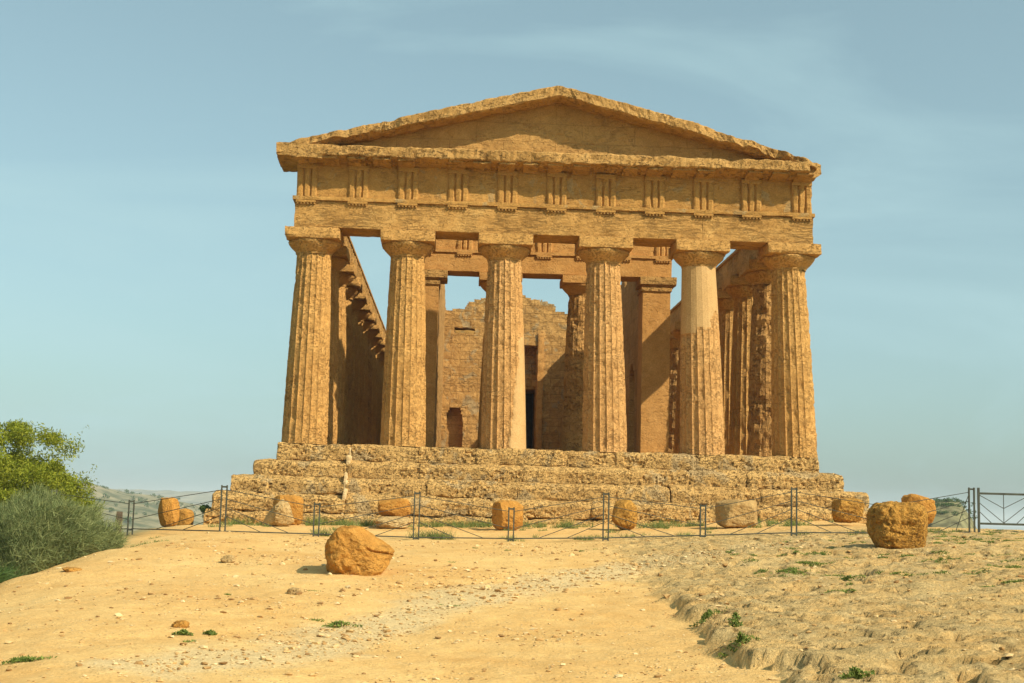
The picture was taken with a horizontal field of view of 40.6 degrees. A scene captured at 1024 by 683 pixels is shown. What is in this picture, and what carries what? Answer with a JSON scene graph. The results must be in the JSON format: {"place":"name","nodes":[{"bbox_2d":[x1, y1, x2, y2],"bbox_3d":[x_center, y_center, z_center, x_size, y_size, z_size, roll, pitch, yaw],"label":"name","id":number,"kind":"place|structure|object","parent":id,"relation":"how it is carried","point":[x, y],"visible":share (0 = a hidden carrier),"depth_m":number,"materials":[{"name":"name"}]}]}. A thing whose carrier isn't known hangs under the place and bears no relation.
{"place":"outdoors","nodes":[
{"label":"outdoors","id":0,"kind":"place"},
{"bbox_2d":[8,480,203,532],"bbox_3d":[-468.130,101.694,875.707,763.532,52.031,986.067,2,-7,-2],"label":"hills","id":1,"kind":"structure","parent":0,"point":[148,522],"depth_m":839.70,"materials":[{"name":"grey"}]},
{"bbox_2d":[28,478,203,522],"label":"distant woods","id":2,"kind":"object","parent":1,"relation":"on","point":[140,500],"visible":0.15,"depth_m":892.75,"materials":[{"name":"green plant"}]},
{"bbox_2d":[114,489,213,506],"bbox_3d":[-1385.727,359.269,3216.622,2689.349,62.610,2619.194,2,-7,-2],"label":"hills","id":3,"kind":"structure","parent":0,"point":[196,498],"depth_m":3257.45,"materials":[{"name":"grey"}]},
{"bbox_2d":[0,521,1023,682],"bbox_3d":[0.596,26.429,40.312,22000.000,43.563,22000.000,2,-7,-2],"label":"ground","id":4,"kind":"structure","parent":0,"point":[775,652],"depth_m":17.20,"materials":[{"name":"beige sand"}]},
{"bbox_2d":[0,562,35,583],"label":"bush","id":5,"kind":"object","parent":4,"relation":"on","point":[4,574],"visible":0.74,"depth_m":21.75,"materials":[{"name":"green plant"}]},
{"bbox_2d":[2,655,56,664],"bbox_3d":[-4.534,2.978,12.933,0.555,0.122,0.324,3,-7,-14],"label":"weed","id":6,"kind":"object","parent":4,"relation":"on","point":[28,658],"visible":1,"depth_m":12.87,"materials":[{"name":"green plant"}]},
{"bbox_2d":[0,418,102,514],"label":"tree","id":7,"kind":"object","parent":4,"relation":"on","point":[17,466],"visible":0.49,"depth_m":39.11,"materials":[{"name":"green plant"}]},
{"bbox_2d":[0,479,133,577],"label":"bush","id":8,"kind":"object","parent":4,"relation":"on","point":[45,530],"visible":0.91,"depth_m":25.29,"materials":[{"name":"green plant"}]},
{"bbox_2d":[62,567,81,571],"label":"rock","id":9,"kind":"object","parent":4,"relation":"on","point":[69,569],"visible":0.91,"depth_m":21.40,"materials":[{"name":"brown stone"}]},
{"bbox_2d":[116,511,122,533],"bbox_3d":[-10.360,4.935,36.410,0.147,0.917,0.147,2,-7,-2],"label":"wooden post","id":10,"kind":"object","parent":4,"relation":"on","point":[119,514],"visible":0.31,"depth_m":36.39,"materials":[{"name":"wood"}]},
{"bbox_2d":[158,497,179,526],"bbox_3d":[-9.752,4.850,39.279,0.615,0.864,0.592,2,-7,-2],"label":"standing stone","id":11,"kind":"object","parent":4,"relation":"on","point":[169,516],"visible":0.89,"depth_m":39.07,"materials":[{"name":"stone"}]},
{"bbox_2d":[171,620,189,627],"bbox_3d":[-3.726,3.182,15.527,0.196,0.106,0.160,2,-7,-2],"label":"rock","id":12,"kind":"object","parent":4,"relation":"on","point":[181,624],"visible":0.96,"depth_m":15.47,"materials":[{"name":"brown stone"}]},
{"bbox_2d":[172,629,193,635],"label":"weed","id":13,"kind":"object","parent":4,"relation":"on","point":[183,632],"visible":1,"depth_m":15.01,"materials":[{"name":"green plant"}]},
{"bbox_2d":[177,508,193,524],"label":"standing stone","id":14,"kind":"object","parent":4,"relation":"on","point":[185,513],"visible":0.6,"depth_m":42.82,"materials":[{"name":"brown stone"}]},
{"bbox_2d":[199,502,210,517],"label":"shrub","id":15,"kind":"object","parent":4,"relation":"on","point":[203,507],"visible":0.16,"depth_m":45.01,"materials":[{"name":"green plant"}]},
{"bbox_2d":[203,629,217,635],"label":"weed","id":16,"kind":"object","parent":4,"relation":"on","point":[211,632],"visible":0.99,"depth_m":15.13,"materials":[{"name":"green plant"}]},
{"bbox_2d":[220,555,235,562],"bbox_3d":[-4.740,3.640,23.091,0.258,0.165,0.230,2,-7,-2],"label":"rock","id":17,"kind":"object","parent":4,"relation":"on","point":[228,559],"visible":0.95,"depth_m":23.00,"materials":[{"name":"stone"}]},
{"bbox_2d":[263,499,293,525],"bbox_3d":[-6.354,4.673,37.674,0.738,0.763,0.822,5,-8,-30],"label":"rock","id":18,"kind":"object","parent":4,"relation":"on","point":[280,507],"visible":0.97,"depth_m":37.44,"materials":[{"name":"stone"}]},
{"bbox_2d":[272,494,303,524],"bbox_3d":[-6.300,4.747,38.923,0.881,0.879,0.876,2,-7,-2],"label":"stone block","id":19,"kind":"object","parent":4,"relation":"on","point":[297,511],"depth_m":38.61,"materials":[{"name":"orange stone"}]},
{"bbox_2d":[287,587,301,594],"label":"rock","id":20,"kind":"object","parent":4,"relation":"on","point":[292,590],"visible":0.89,"depth_m":19.09,"materials":[{"name":"stone"}]},
{"bbox_2d":[321,620,362,627],"bbox_3d":[-2.003,3.351,16.387,0.497,0.102,0.294,2,-7,-2],"label":"weed","id":21,"kind":"object","parent":4,"relation":"on","point":[340,623],"visible":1,"depth_m":16.36,"materials":[{"name":"green plant"}]},
{"bbox_2d":[325,525,394,575],"bbox_3d":[-2.397,3.344,21.812,1.103,0.876,1.026,2,-7,-2],"label":"boulder","id":22,"kind":"object","parent":4,"relation":"on","point":[355,550],"visible":0.91,"depth_m":21.39,"materials":[{"name":"brown stone"}]},
{"bbox_2d":[375,516,412,528],"bbox_3d":[-3.284,5.034,38.408,1.046,0.364,0.955,2,-7,-2],"label":"rock","id":23,"kind":"object","parent":4,"relation":"on","point":[396,523],"visible":0.94,"depth_m":38.06,"materials":[{"name":"stone"}]},
{"bbox_2d":[378,498,410,516],"bbox_3d":[-3.307,4.669,38.858,0.926,0.528,0.834,2,-7,-2],"label":"stone block","id":24,"kind":"object","parent":23,"relation":"on","point":[389,504],"depth_m":38.53,"materials":[{"name":"orange stone"}]},
{"bbox_2d":[492,500,523,530],"bbox_3d":[-0.123,4.816,38.255,0.868,0.856,0.836,2,-7,-2],"label":"stone block","id":25,"kind":"object","parent":4,"relation":"on","point":[500,517],"depth_m":37.96,"materials":[{"name":"brown stone"}]},
{"bbox_2d":[0,531,1023,682],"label":"pebbles","id":26,"kind":"object","parent":4,"relation":"on","point":[294,646],"visible":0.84,"depth_m":18.00,"materials":[{"name":"stone"}]},
{"bbox_2d":[51,485,975,541],"bbox_3d":[-0.845,4.209,33.313,23.691,1.990,3.515,0,-7,9],"label":"iron fence","id":27,"kind":"object","parent":4,"relation":"on","point":[513,509],"visible":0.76,"depth_m":32.86,"materials":[{"name":"grey metal"}]},
{"bbox_2d":[203,86,868,524],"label":"greek temple","id":28,"kind":"structure","parent":4,"relation":"on","point":[621,378],"depth_m":44.04,"materials":[{"name":"stone"}]},
{"bbox_2d":[183,529,1023,642],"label":"ground weeds","id":29,"kind":"object","parent":4,"relation":"on","point":[844,590],"visible":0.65,"depth_m":23.82,"materials":[{"name":"green plant"}]},
{"bbox_2d":[689,607,728,626],"bbox_3d":[2.348,3.265,16.349,0.481,0.282,0.328,2,-7,-2],"label":"weed","id":30,"kind":"object","parent":4,"relation":"on","point":[707,614],"visible":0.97,"depth_m":16.36,"materials":[{"name":"green plant"}]},
{"bbox_2d":[727,611,742,626],"bbox_3d":[2.492,3.124,15.290,0.239,0.281,0.162,2,-7,-2],"label":"weed","id":31,"kind":"object","parent":4,"relation":"on","point":[735,621],"visible":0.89,"depth_m":15.28,"materials":[{"name":"green plant"}]},
{"bbox_2d":[715,499,757,527],"bbox_3d":[6.151,4.692,37.614,1.133,0.785,0.918,3,-7,-8],"label":"stone block","id":32,"kind":"object","parent":4,"relation":"on","point":[723,511],"depth_m":37.22,"materials":[{"name":"beige stone"}]},
{"bbox_2d":[715,631,759,657],"bbox_3d":[2.284,3.036,13.848,0.481,0.286,0.261,2,-7,-2],"label":"weed","id":33,"kind":"object","parent":4,"relation":"on","point":[741,637],"visible":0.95,"depth_m":13.88,"materials":[{"name":"green plant"}]},
{"bbox_2d":[757,568,819,576],"bbox_3d":[4.490,3.748,22.311,1.042,0.176,0.634,2,-7,-2],"label":"weed","id":34,"kind":"object","parent":4,"relation":"on","point":[794,571],"visible":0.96,"depth_m":22.35,"materials":[{"name":"green plant"}]},
{"bbox_2d":[832,498,864,522],"bbox_3d":[9.119,4.601,37.661,0.904,0.686,0.845,2,-7,-2],"label":"stone block","id":35,"kind":"object","parent":4,"relation":"on","point":[850,507],"depth_m":37.31,"materials":[{"name":"stone"}]},
{"bbox_2d":[831,574,865,581],"bbox_3d":[5.117,3.644,21.015,0.431,0.215,0.415,-4,-9,38],"label":"weed","id":36,"kind":"object","parent":4,"relation":"on","point":[847,577],"visible":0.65,"depth_m":21.08,"materials":[{"name":"green plant"}]},
{"bbox_2d":[838,666,874,678],"bbox_3d":[2.938,2.836,11.819,0.318,0.130,0.200,2,-7,-2],"label":"weed","id":37,"kind":"object","parent":4,"relation":"on","point":[855,672],"visible":0.98,"depth_m":11.79,"materials":[{"name":"green plant"}]},
{"bbox_2d":[866,501,927,548],"bbox_3d":[7.440,3.589,26.627,1.148,1.035,1.064,2,-7,-2],"label":"boulder","id":38,"kind":"object","parent":4,"relation":"on","point":[895,525],"visible":0.87,"depth_m":26.20,"materials":[{"name":"stone"}]},
{"bbox_2d":[901,494,935,523],"bbox_3d":[10.685,4.432,36.350,0.838,0.854,0.784,2,-7,-2],"label":"stone block","id":39,"kind":"object","parent":4,"relation":"on","point":[929,505],"depth_m":36.04,"materials":[{"name":"stone"}]},
{"bbox_2d":[977,488,1023,532],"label":"iron gate","id":40,"kind":"structure","parent":4,"relation":"on","point":[979,503],"depth_m":33.25,"materials":[{"name":"grey metal"}]},
{"bbox_2d":[0,0,1023,526],"label":"sky","id":41,"kind":"structure","parent":0,"point":[148,262],"materials":[{"name":"blue"}]},
{"bbox_2d":[114,514,954,547],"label":"grass","id":42,"kind":"structure","parent":0,"point":[539,525],"depth_m":38.83,"materials":[{"name":"green plant"}]},
{"bbox_2d":[612,499,637,529],"bbox_3d":[3.088,4.760,37.986,0.714,0.862,0.702,2,-7,-2],"label":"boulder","id":43,"kind":"object","parent":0,"point":[627,514],"depth_m":37.72,"materials":[{"name":"orange stone"}]},
{"bbox_2d":[928,500,976,528],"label":"knoll","id":44,"kind":"structure","parent":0,"point":[950,521],"depth_m":268.39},
{"bbox_2d":[933,497,975,518],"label":"knoll scrub","id":45,"kind":"object","parent":44,"relation":"on","point":[945,500],"visible":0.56,"depth_m":279.62,"materials":[{"name":"green plant"}]},
{"bbox_2d":[976,526,1023,529],"bbox_3d":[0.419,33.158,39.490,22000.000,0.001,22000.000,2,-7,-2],"label":"sea","id":46,"kind":"structure","parent":0,"point":[1005,528],"depth_m":8138.04,"materials":[{"name":"white liquid"}]}
]}

